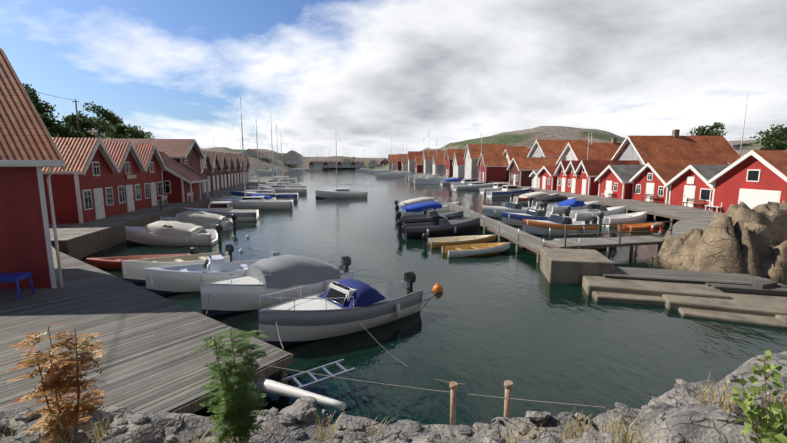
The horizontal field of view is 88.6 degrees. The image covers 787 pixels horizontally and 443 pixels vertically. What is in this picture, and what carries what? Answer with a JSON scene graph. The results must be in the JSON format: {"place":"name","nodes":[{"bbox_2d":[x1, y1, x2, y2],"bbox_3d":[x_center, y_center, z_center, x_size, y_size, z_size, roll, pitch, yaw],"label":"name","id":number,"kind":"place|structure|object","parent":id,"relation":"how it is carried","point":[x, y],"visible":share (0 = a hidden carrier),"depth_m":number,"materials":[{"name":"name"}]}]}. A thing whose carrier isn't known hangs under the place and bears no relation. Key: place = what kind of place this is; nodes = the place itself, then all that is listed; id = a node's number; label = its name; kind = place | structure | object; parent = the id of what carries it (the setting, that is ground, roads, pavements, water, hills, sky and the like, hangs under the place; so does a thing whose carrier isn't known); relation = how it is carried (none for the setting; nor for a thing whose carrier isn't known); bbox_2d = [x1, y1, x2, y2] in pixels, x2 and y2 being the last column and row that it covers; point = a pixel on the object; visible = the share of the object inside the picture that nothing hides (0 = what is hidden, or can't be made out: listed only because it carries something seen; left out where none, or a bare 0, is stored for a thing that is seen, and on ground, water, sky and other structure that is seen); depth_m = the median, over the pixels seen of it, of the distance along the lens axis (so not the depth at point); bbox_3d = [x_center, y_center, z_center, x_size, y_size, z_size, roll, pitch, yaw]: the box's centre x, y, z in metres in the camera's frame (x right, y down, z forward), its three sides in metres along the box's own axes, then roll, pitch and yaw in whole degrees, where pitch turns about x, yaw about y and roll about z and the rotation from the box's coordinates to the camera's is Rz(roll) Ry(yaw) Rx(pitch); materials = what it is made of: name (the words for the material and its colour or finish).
{"place":"outdoors","nodes":[
{"label":"outdoors","id":0,"kind":"place"},
{"bbox_2d":[59,125,271,254],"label":"hill rock","id":1,"kind":"object","parent":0,"point":[251,178],"visible":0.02,"depth_m":85.84,"materials":[{"name":"stone"}]},
{"bbox_2d":[22,83,59,118],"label":"pine tree","id":2,"kind":"object","parent":1,"relation":"on","point":[40,108],"visible":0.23,"depth_m":52.41,"materials":[{"name":"green plant"}]},
{"bbox_2d":[39,114,85,137],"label":"pine tree","id":3,"kind":"object","parent":1,"relation":"on","point":[52,126],"visible":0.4,"depth_m":49.24,"materials":[{"name":"green plant"}]},
{"bbox_2d":[42,137,119,223],"bbox_3d":[-24.862,-2.707,27.087,9.890,5.874,4.420,-1,8,-8],"label":"boathouse","id":4,"kind":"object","parent":1,"relation":"on","point":[83,188],"visible":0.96,"depth_m":26.46,"materials":[{"name":"red wood"}]},
{"bbox_2d":[61,110,112,137],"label":"pine tree","id":5,"kind":"object","parent":1,"relation":"on","point":[69,120],"visible":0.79,"depth_m":60.99,"materials":[{"name":"green plant"}]},
{"bbox_2d":[82,101,123,136],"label":"pine tree","id":6,"kind":"object","parent":1,"relation":"on","point":[112,117],"visible":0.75,"depth_m":71.45,"materials":[{"name":"green plant"}]},
{"bbox_2d":[102,141,145,214],"bbox_3d":[-25.512,-3.331,31.366,9.890,5.874,4.410,-1,8,-8],"label":"boathouse","id":7,"kind":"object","parent":1,"relation":"on","point":[124,155],"visible":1,"depth_m":31.58,"materials":[{"name":"red wood"}]},
{"bbox_2d":[105,123,154,138],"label":"pine tree","id":8,"kind":"object","parent":1,"relation":"on","point":[125,131],"visible":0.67,"depth_m":66.71,"materials":[{"name":"green plant"}]},
{"bbox_2d":[133,144,166,207],"bbox_3d":[-26.162,-3.955,35.646,9.890,5.874,4.420,-1,8,-8],"label":"boathouse","id":9,"kind":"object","parent":1,"relation":"on","point":[152,175],"visible":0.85,"depth_m":35.88,"materials":[{"name":"red wood"}]},
{"bbox_2d":[100,138,205,193],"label":"boathouse","id":10,"kind":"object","parent":1,"relation":"on","point":[188,152],"visible":0.33,"depth_m":45.89,"materials":[{"name":"brown tile"}]},
{"bbox_2d":[159,151,209,202],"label":"boathouse","id":11,"kind":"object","parent":1,"relation":"on","point":[179,178],"visible":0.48,"depth_m":40.02,"materials":[{"name":"red wood"}]},
{"bbox_2d":[201,151,213,192],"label":"boathouse","id":12,"kind":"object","parent":1,"relation":"on","point":[206,163],"visible":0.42,"depth_m":53.39,"materials":[{"name":"wood"}]},
{"bbox_2d":[208,152,221,190],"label":"boathouse","id":13,"kind":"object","parent":1,"relation":"on","point":[216,165],"visible":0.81,"depth_m":57.24,"materials":[{"name":"wood"}]},
{"bbox_2d":[217,152,229,188],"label":"boathouse","id":14,"kind":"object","parent":1,"relation":"on","point":[223,173],"visible":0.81,"depth_m":61.40,"materials":[{"name":"wood"}]},
{"bbox_2d":[225,153,235,186],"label":"boathouse","id":15,"kind":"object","parent":1,"relation":"on","point":[230,174],"visible":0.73,"depth_m":65.64,"materials":[{"name":"brown tile"}]},
{"bbox_2d":[232,154,240,185],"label":"boathouse","id":16,"kind":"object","parent":1,"relation":"on","point":[236,171],"visible":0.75,"depth_m":70.17,"materials":[{"name":"brown tile"}]},
{"bbox_2d":[0,351,786,442],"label":"foreground rock","id":17,"kind":"object","parent":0,"point":[696,423],"visible":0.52,"depth_m":5.51,"materials":[{"name":"grey stone"}]},
{"bbox_2d":[5,324,107,442],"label":"shrub","id":18,"kind":"object","parent":17,"relation":"on","point":[65,379],"visible":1,"depth_m":4.35,"materials":[{"name":"brown plant"}]},
{"bbox_2d":[190,328,268,442],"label":"shrub","id":19,"kind":"object","parent":17,"relation":"on","point":[236,419],"visible":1,"depth_m":4.84,"materials":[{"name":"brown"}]},
{"bbox_2d":[279,396,316,422],"bbox_3d":[-1.450,2.883,5.937,0.706,0.284,0.674,-15,16,21],"label":"boulder","id":20,"kind":"object","parent":17,"relation":"on","point":[301,410],"visible":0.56,"depth_m":5.90,"materials":[{"name":"stone"}]},
{"bbox_2d":[0,368,786,442],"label":"dry grass tufts","id":21,"kind":"object","parent":17,"relation":"on","point":[621,429],"visible":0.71,"depth_m":4.98,"materials":[{"name":"beige plant"}]},
{"bbox_2d":[391,419,422,430],"bbox_3d":[0.201,2.957,5.702,0.554,0.238,0.536,-10,-11,41],"label":"boulder","id":22,"kind":"object","parent":17,"relation":"on","point":[404,424],"visible":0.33,"depth_m":5.67,"materials":[{"name":"stone"}]},
{"bbox_2d":[450,380,512,424],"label":"mooring posts","id":23,"kind":"object","parent":17,"relation":"on","point":[508,385],"visible":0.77,"depth_m":6.21,"materials":[{"name":"wood"}]},
{"bbox_2d":[473,428,505,442],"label":"boulder","id":24,"kind":"object","parent":17,"relation":"on","point":[478,436],"visible":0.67,"depth_m":5.43,"materials":[{"name":"stone"}]},
{"bbox_2d":[555,412,581,426],"bbox_3d":[2.563,3.014,5.955,0.422,0.210,0.445,2,24,33],"label":"boulder","id":25,"kind":"object","parent":17,"relation":"on","point":[562,420],"visible":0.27,"depth_m":5.95,"materials":[{"name":"stone"}]},
{"bbox_2d":[674,383,702,397],"bbox_3d":[4.947,2.859,6.708,0.443,0.194,0.414,7,20,-9],"label":"boulder","id":26,"kind":"object","parent":17,"relation":"on","point":[683,390],"visible":0.54,"depth_m":6.69,"materials":[{"name":"stone"}]},
{"bbox_2d":[730,350,786,442],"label":"shrub","id":27,"kind":"object","parent":17,"relation":"on","point":[777,417],"visible":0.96,"depth_m":3.63,"materials":[{"name":"green plant"}]},
{"bbox_2d":[0,0,786,157],"label":"sky","id":28,"kind":"structure","parent":0,"point":[382,74],"materials":[{"name":"white"}]},
{"bbox_2d":[200,126,624,177],"bbox_3d":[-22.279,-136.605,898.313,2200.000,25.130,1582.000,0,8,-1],"label":"hills","id":29,"kind":"structure","parent":0,"point":[528,138],"depth_m":196.31,"materials":[{"name":"green plant"}]},
{"bbox_2d":[282,150,302,164],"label":"rock","id":30,"kind":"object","parent":29,"relation":"on","point":[291,157],"depth_m":279.98,"materials":[{"name":"grey stone"}]},
{"bbox_2d":[407,151,422,171],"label":"house","id":31,"kind":"structure","parent":29,"relation":"on","point":[411,159],"depth_m":177.59,"materials":[{"name":"tile"}]},
{"bbox_2d":[414,156,422,173],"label":"house","id":32,"kind":"structure","parent":29,"relation":"on","point":[418,163],"depth_m":161.60,"materials":[{"name":"wood"}]},
{"bbox_2d":[424,150,445,173],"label":"house","id":33,"kind":"structure","parent":29,"relation":"on","point":[431,152],"depth_m":147.89,"materials":[{"name":"wood"}]},
{"bbox_2d":[432,154,445,174],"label":"house","id":34,"kind":"structure","parent":29,"relation":"on","point":[441,167],"depth_m":134.65,"materials":[{"name":"wood"}]},
{"bbox_2d":[445,149,465,176],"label":"house","id":35,"kind":"structure","parent":29,"relation":"on","point":[449,155],"depth_m":122.80,"materials":[{"name":"wood"}]},
{"bbox_2d":[78,169,786,426],"bbox_3d":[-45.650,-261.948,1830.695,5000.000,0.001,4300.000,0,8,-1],"label":"sea water","id":36,"kind":"structure","parent":0,"point":[488,325],"depth_m":12.31,"materials":[{"name":"teal liquid"}]},
{"bbox_2d":[86,247,198,269],"bbox_3d":[-12.288,2.078,19.975,4.884,1.338,1.499,-3,9,-18],"label":"rowboat","id":37,"kind":"object","parent":36,"relation":"on","point":[111,263],"visible":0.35,"depth_m":19.55,"materials":[{"name":"red"}]},
{"bbox_2d":[0,251,293,413],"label":"deck","id":38,"kind":"structure","parent":36,"relation":"in","point":[150,340],"depth_m":9.78,"materials":[{"name":"grey wood"}]},
{"bbox_2d":[0,272,34,299],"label":"bench","id":39,"kind":"object","parent":38,"relation":"on","point":[12,277],"visible":1,"depth_m":12.69,"materials":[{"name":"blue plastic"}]},
{"bbox_2d":[0,47,64,288],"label":"boathouse","id":40,"kind":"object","parent":38,"relation":"on","point":[25,238],"visible":0.88,"depth_m":13.48,"materials":[{"name":"red wood"}]},
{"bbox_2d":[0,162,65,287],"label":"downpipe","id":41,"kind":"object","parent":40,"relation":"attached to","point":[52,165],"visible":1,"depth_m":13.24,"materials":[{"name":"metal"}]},
{"bbox_2d":[49,179,274,258],"bbox_3d":[-24.588,-3.286,57.636,4.974,2.400,76.592,-1,8,-8],"label":"dock","id":42,"kind":"object","parent":36,"relation":"in","point":[66,233],"visible":0.35,"depth_m":27.74,"materials":[{"name":"grey wood"}]},
{"bbox_2d":[67,190,240,258],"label":"quay wall","id":43,"kind":"structure","parent":42,"relation":"attached to","point":[91,244],"depth_m":24.06,"materials":[{"name":"grey wood"}]},
{"bbox_2d":[125,221,222,245],"bbox_3d":[-13.800,0.822,25.524,5.871,1.810,2.331,0,8,-1],"label":"covered boat","id":44,"kind":"object","parent":36,"relation":"on","point":[167,233],"visible":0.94,"depth_m":24.77,"materials":[{"name":"white"}]},
{"bbox_2d":[122,244,233,282],"bbox_3d":[-9.609,2.036,18.444,4.657,1.428,1.599,-7,11,-42],"label":"boat","id":45,"kind":"object","parent":36,"relation":"on","point":[135,271],"visible":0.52,"depth_m":17.54,"materials":[{"name":"white"}]},
{"bbox_2d":[160,211,236,230],"bbox_3d":[-14.686,0.064,30.639,5.360,1.824,2.276,0,8,-1],"label":"motor boat","id":46,"kind":"object","parent":36,"relation":"on","point":[205,220],"visible":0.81,"depth_m":29.83,"materials":[{"name":"white"}]},
{"bbox_2d":[144,251,279,294],"bbox_3d":[-7.318,2.173,16.893,5.155,1.614,1.971,-4,9,-24],"label":"motorboat","id":47,"kind":"object","parent":36,"relation":"on","point":[176,279],"visible":0.58,"depth_m":15.82,"materials":[{"name":"white plastic"}]},
{"bbox_2d":[181,201,258,221],"bbox_3d":[-15.287,-0.721,35.547,6.297,1.986,2.399,-2,8,-11],"label":"cabin boat","id":48,"kind":"object","parent":36,"relation":"on","point":[225,209],"visible":0.54,"depth_m":34.87,"materials":[{"name":"white"}]},
{"bbox_2d":[222,193,278,199],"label":"motor boat","id":49,"kind":"object","parent":36,"relation":"on","point":[267,197],"visible":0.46,"depth_m":48.08,"materials":[{"name":"blue"}]},
{"bbox_2d":[210,98,292,209],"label":"sail boat","id":50,"kind":"object","parent":36,"relation":"on","point":[245,202],"visible":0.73,"depth_m":43.65,"materials":[{"name":"white"}]},
{"bbox_2d":[231,125,297,200],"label":"sail boat","id":51,"kind":"object","parent":36,"relation":"on","point":[289,196],"visible":0.62,"depth_m":53.49,"materials":[{"name":"white"}]},
{"bbox_2d":[200,255,352,316],"bbox_3d":[-4.118,2.244,15.222,5.923,1.971,2.325,-6,10,-36],"label":"covered boat","id":52,"kind":"object","parent":36,"relation":"in","point":[266,276],"visible":0.85,"depth_m":14.09,"materials":[{"name":"white"}]},
{"bbox_2d":[249,113,306,193],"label":"sail boat","id":53,"kind":"object","parent":36,"relation":"on","point":[282,189],"visible":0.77,"depth_m":65.19,"materials":[{"name":"white"}]},
{"bbox_2d":[258,124,306,187],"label":"sail boat","id":54,"kind":"object","parent":36,"relation":"on","point":[295,186],"visible":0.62,"depth_m":73.22,"materials":[{"name":"white"}]},
{"bbox_2d":[256,378,345,408],"bbox_3d":[-1.857,3.443,7.943,2.109,0.290,0.260,4,9,27],"label":"white fender spar","id":55,"kind":"object","parent":36,"relation":"on","point":[273,387],"visible":0.9,"depth_m":7.97,"materials":[{"name":"white paint"}]},
{"bbox_2d":[281,359,354,388],"bbox_3d":[-1.619,3.337,8.778,1.500,0.060,0.550,-6,10,-36],"label":"ladder","id":56,"kind":"object","parent":36,"relation":"on","point":[316,381],"visible":0.9,"depth_m":8.76,"materials":[{"name":"silver metal"}]},
{"bbox_2d":[202,132,449,183],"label":"sailboats","id":57,"kind":"object","parent":36,"relation":"on","point":[415,178],"visible":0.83,"depth_m":135.18,"materials":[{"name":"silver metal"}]},
{"bbox_2d":[258,271,422,346],"bbox_3d":[-1.508,2.634,12.902,5.809,1.867,2.366,-6,10,-35],"label":"motor boat","id":58,"kind":"object","parent":36,"relation":"in","point":[341,307],"visible":0.98,"depth_m":11.87,"materials":[{"name":"white plastic"}]},
{"bbox_2d":[315,129,367,197],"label":"sail boat","id":59,"kind":"object","parent":36,"relation":"on","point":[342,193],"visible":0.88,"depth_m":58.09,"materials":[{"name":"white"}]},
{"bbox_2d":[124,270,605,407],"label":"mooring ropes","id":60,"kind":"object","parent":36,"relation":"on","point":[405,365],"visible":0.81,"depth_m":7.03,"materials":[{"name":"grey"}]},
{"bbox_2d":[394,197,438,210],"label":"boat","id":61,"kind":"object","parent":36,"relation":"on","point":[414,201],"visible":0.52,"depth_m":42.53,"materials":[{"name":"white"}]},
{"bbox_2d":[395,202,449,217],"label":"boat","id":62,"kind":"object","parent":36,"relation":"on","point":[416,209],"visible":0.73,"depth_m":37.10,"materials":[{"name":"white"}]},
{"bbox_2d":[396,208,463,223],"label":"black boat","id":63,"kind":"object","parent":36,"relation":"on","point":[427,215],"visible":0.6,"depth_m":32.46,"materials":[{"name":"grey"}]},
{"bbox_2d":[397,212,479,238],"bbox_3d":[3.223,0.402,28.143,5.969,1.889,2.407,0,8,-1],"label":"black boat","id":64,"kind":"object","parent":36,"relation":"on","point":[437,226],"visible":0.9,"depth_m":27.73,"materials":[{"name":"grey plastic"}]},
{"bbox_2d":[422,233,495,247],"bbox_3d":[4.109,1.321,25.172,4.809,1.336,1.499,-1,8,-10],"label":"rowboat","id":65,"kind":"object","parent":36,"relation":"in","point":[450,241],"visible":0.69,"depth_m":24.98,"materials":[{"name":"beige"}]},
{"bbox_2d":[453,133,495,189],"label":"boat","id":66,"kind":"object","parent":36,"relation":"on","point":[474,185],"visible":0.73,"depth_m":75.77,"materials":[{"name":"white"}]},
{"bbox_2d":[442,242,509,256],"bbox_3d":[4.744,1.673,22.676,3.855,0.918,1.449,-2,8,-11],"label":"rowboat","id":67,"kind":"object","parent":36,"relation":"on","point":[472,250],"visible":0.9,"depth_m":22.56,"materials":[{"name":"white"}]},
{"bbox_2d":[441,203,551,262],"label":"pier","id":68,"kind":"structure","parent":36,"relation":"in","point":[528,241],"depth_m":26.34,"materials":[{"name":"grey wood"}]},
{"bbox_2d":[480,183,518,193],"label":"boat","id":69,"kind":"object","parent":36,"relation":"on","point":[497,186],"visible":0.4,"depth_m":67.05,"materials":[{"name":"white"}]},
{"bbox_2d":[486,185,531,196],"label":"cabin boat","id":70,"kind":"object","parent":36,"relation":"on","point":[506,190],"visible":0.77,"depth_m":60.05,"materials":[{"name":"white"}]},
{"bbox_2d":[483,202,543,217],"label":"white boat","id":71,"kind":"object","parent":36,"relation":"on","point":[509,207],"visible":0.67,"depth_m":37.18,"materials":[{"name":"white"}]},
{"bbox_2d":[510,191,558,203],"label":"covered boat","id":72,"kind":"object","parent":36,"relation":"on","point":[522,199],"visible":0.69,"depth_m":50.06,"materials":[{"name":"white"}]},
{"bbox_2d":[502,208,568,225],"bbox_3d":[11.618,-0.199,33.008,5.946,1.672,1.999,-1,8,-10],"label":"blue boat","id":73,"kind":"object","parent":36,"relation":"on","point":[516,219],"visible":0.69,"depth_m":32.28,"materials":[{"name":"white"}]},
{"bbox_2d":[528,195,576,208],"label":"boat","id":74,"kind":"object","parent":36,"relation":"on","point":[550,199],"visible":0.58,"depth_m":45.19,"materials":[{"name":"white"}]},
{"bbox_2d":[523,214,598,235],"bbox_3d":[11.965,0.374,29.097,5.766,1.664,2.288,0,8,-1],"label":"motorboat","id":75,"kind":"object","parent":36,"relation":"on","point":[556,224],"visible":0.88,"depth_m":28.24,"materials":[{"name":"white"}]},
{"bbox_2d":[543,199,598,213],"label":"covered boat","id":76,"kind":"object","parent":36,"relation":"on","point":[561,206],"visible":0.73,"depth_m":40.26,"materials":[{"name":"white"}]},
{"bbox_2d":[539,248,613,284],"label":"concrete block","id":77,"kind":"structure","parent":36,"relation":"in","point":[564,266],"depth_m":17.04,"materials":[{"name":"grey concrete"}]},
{"bbox_2d":[566,204,625,220],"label":"white boat","id":78,"kind":"object","parent":36,"relation":"on","point":[588,212],"visible":0.67,"depth_m":35.80,"materials":[{"name":"white"}]},
{"bbox_2d":[541,236,662,258],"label":"jetty","id":79,"kind":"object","parent":36,"relation":"in","point":[633,242],"visible":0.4,"depth_m":21.57,"materials":[{"name":"grey wood"}]},
{"bbox_2d":[564,221,672,246],"bbox_3d":[11.881,0.624,21.133,6.624,1.100,0.088,-2,9,-13],"label":"walkway railing","id":80,"kind":"object","parent":79,"relation":"on","point":[620,232],"visible":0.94,"depth_m":21.04,"materials":[{"name":"grey wood"}]},
{"bbox_2d":[597,211,646,226],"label":"white boat","id":81,"kind":"object","parent":36,"relation":"on","point":[628,217],"visible":0.71,"depth_m":32.81,"materials":[{"name":"white"}]},
{"bbox_2d":[519,186,725,225],"bbox_3d":[25.491,-2.098,50.189,8.176,2.200,44.009,0,8,0],"label":"dock","id":82,"kind":"object","parent":36,"relation":"in","point":[672,212],"visible":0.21,"depth_m":36.99,"materials":[{"name":"grey wood"}]},
{"bbox_2d":[536,166,557,189],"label":"boathouse","id":83,"kind":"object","parent":82,"relation":"on","point":[547,179],"visible":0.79,"depth_m":61.02,"materials":[{"name":"wood"}]},
{"bbox_2d":[554,161,569,191],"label":"boathouse","id":84,"kind":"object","parent":82,"relation":"on","point":[561,178],"visible":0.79,"depth_m":57.06,"materials":[{"name":"wood"}]},
{"bbox_2d":[563,160,580,193],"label":"boathouse","id":85,"kind":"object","parent":82,"relation":"on","point":[572,166],"visible":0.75,"depth_m":54.41,"materials":[{"name":"wood"}]},
{"bbox_2d":[573,160,640,194],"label":"boathouse","id":86,"kind":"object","parent":82,"relation":"on","point":[589,171],"visible":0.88,"depth_m":51.51,"materials":[{"name":"wood"}]},
{"bbox_2d":[594,165,644,198],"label":"boathouse","id":87,"kind":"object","parent":82,"relation":"on","point":[615,179],"visible":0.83,"depth_m":46.56,"materials":[{"name":"red wood"}]},
{"bbox_2d":[628,162,729,203],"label":"boathouse","id":88,"kind":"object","parent":82,"relation":"on","point":[651,178],"visible":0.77,"depth_m":42.08,"materials":[{"name":"red wood"}]},
{"bbox_2d":[664,165,729,208],"bbox_3d":[31.841,-3.236,37.842,9.390,4.216,5.600,-1,8,-7],"label":"boathouse","id":89,"kind":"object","parent":82,"relation":"on","point":[690,181],"visible":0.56,"depth_m":37.11,"materials":[{"name":"red wood"}]},
{"bbox_2d":[706,150,786,212],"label":"boathouse","id":90,"kind":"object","parent":82,"relation":"on","point":[751,179],"visible":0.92,"depth_m":30.58,"materials":[{"name":"red tile"}]},
{"bbox_2d":[618,222,664,230],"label":"orange boat","id":91,"kind":"object","parent":36,"relation":"on","point":[640,227],"visible":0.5,"depth_m":30.85,"materials":[{"name":"orange"}]},
{"bbox_2d":[581,275,786,328],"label":"concrete steps","id":92,"kind":"structure","parent":36,"relation":"in","point":[695,300],"depth_m":14.41,"materials":[{"name":"grey concrete"}]},
{"bbox_2d":[602,266,786,295],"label":"ramp timbers","id":93,"kind":"object","parent":92,"relation":"on","point":[735,282],"visible":0.79,"depth_m":15.95,"materials":[{"name":"grey wood"}]},
{"bbox_2d":[662,218,709,241],"bbox_3d":[18.709,1.515,25.489,2.295,2.180,10.763,7,11,40],"label":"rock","id":94,"kind":"object","parent":36,"relation":"in","point":[680,227],"visible":0.19,"depth_m":26.11,"materials":[{"name":"grey wood"}]},
{"bbox_2d":[645,201,786,284],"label":"rock","id":95,"kind":"object","parent":36,"relation":"on","point":[742,237],"visible":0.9,"depth_m":17.57,"materials":[{"name":"beige stone"}]},
{"bbox_2d":[487,139,783,193],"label":"hill rock","id":96,"kind":"object","parent":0,"point":[748,146],"visible":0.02,"depth_m":83.44,"materials":[{"name":"stone"}]},
{"bbox_2d":[452,153,464,177],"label":"house","id":97,"kind":"structure","parent":96,"relation":"on","point":[458,164],"depth_m":110.64,"materials":[{"name":"white tile"}]},
{"bbox_2d":[464,144,506,179],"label":"house","id":98,"kind":"structure","parent":96,"relation":"on","point":[472,152],"depth_m":99.41,"materials":[{"name":"white tile"}]},
{"bbox_2d":[477,152,508,182],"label":"house","id":99,"kind":"structure","parent":96,"relation":"on","point":[496,163],"depth_m":88.14,"materials":[{"name":"wood"}]},
{"bbox_2d":[504,148,531,181],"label":"white house","id":100,"kind":"structure","parent":96,"relation":"on","point":[510,153],"depth_m":87.86,"materials":[{"name":"orange tile"}]},
{"bbox_2d":[507,157,558,185],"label":"boathouse","id":101,"kind":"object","parent":96,"relation":"on","point":[521,169],"visible":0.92,"depth_m":71.31,"materials":[{"name":"orange tile"}]},
{"bbox_2d":[527,140,589,156],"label":"house","id":102,"kind":"structure","parent":96,"relation":"on","point":[548,148],"depth_m":76.04,"materials":[{"name":"orange tile"}]},
{"bbox_2d":[556,138,621,164],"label":"orange house","id":103,"kind":"structure","parent":96,"relation":"on","point":[580,150],"depth_m":65.00,"materials":[{"name":"tile"}]},
{"bbox_2d":[611,129,740,164],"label":"house","id":104,"kind":"structure","parent":96,"relation":"on","point":[675,147],"depth_m":52.66,"materials":[{"name":"tile"}]},
{"bbox_2d":[687,122,726,135],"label":"tree","id":105,"kind":"object","parent":96,"relation":"on","point":[701,130],"visible":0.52,"depth_m":84.91,"materials":[{"name":"green plant"}]},
{"bbox_2d":[750,124,786,143],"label":"tree","id":106,"kind":"object","parent":96,"relation":"on","point":[781,131],"visible":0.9,"depth_m":66.52,"materials":[{"name":"green plant"}]},
{"bbox_2d":[760,138,786,149],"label":"bush","id":107,"kind":"object","parent":96,"relation":"on","point":[775,145],"visible":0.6,"depth_m":64.33,"materials":[{"name":"green plant"}]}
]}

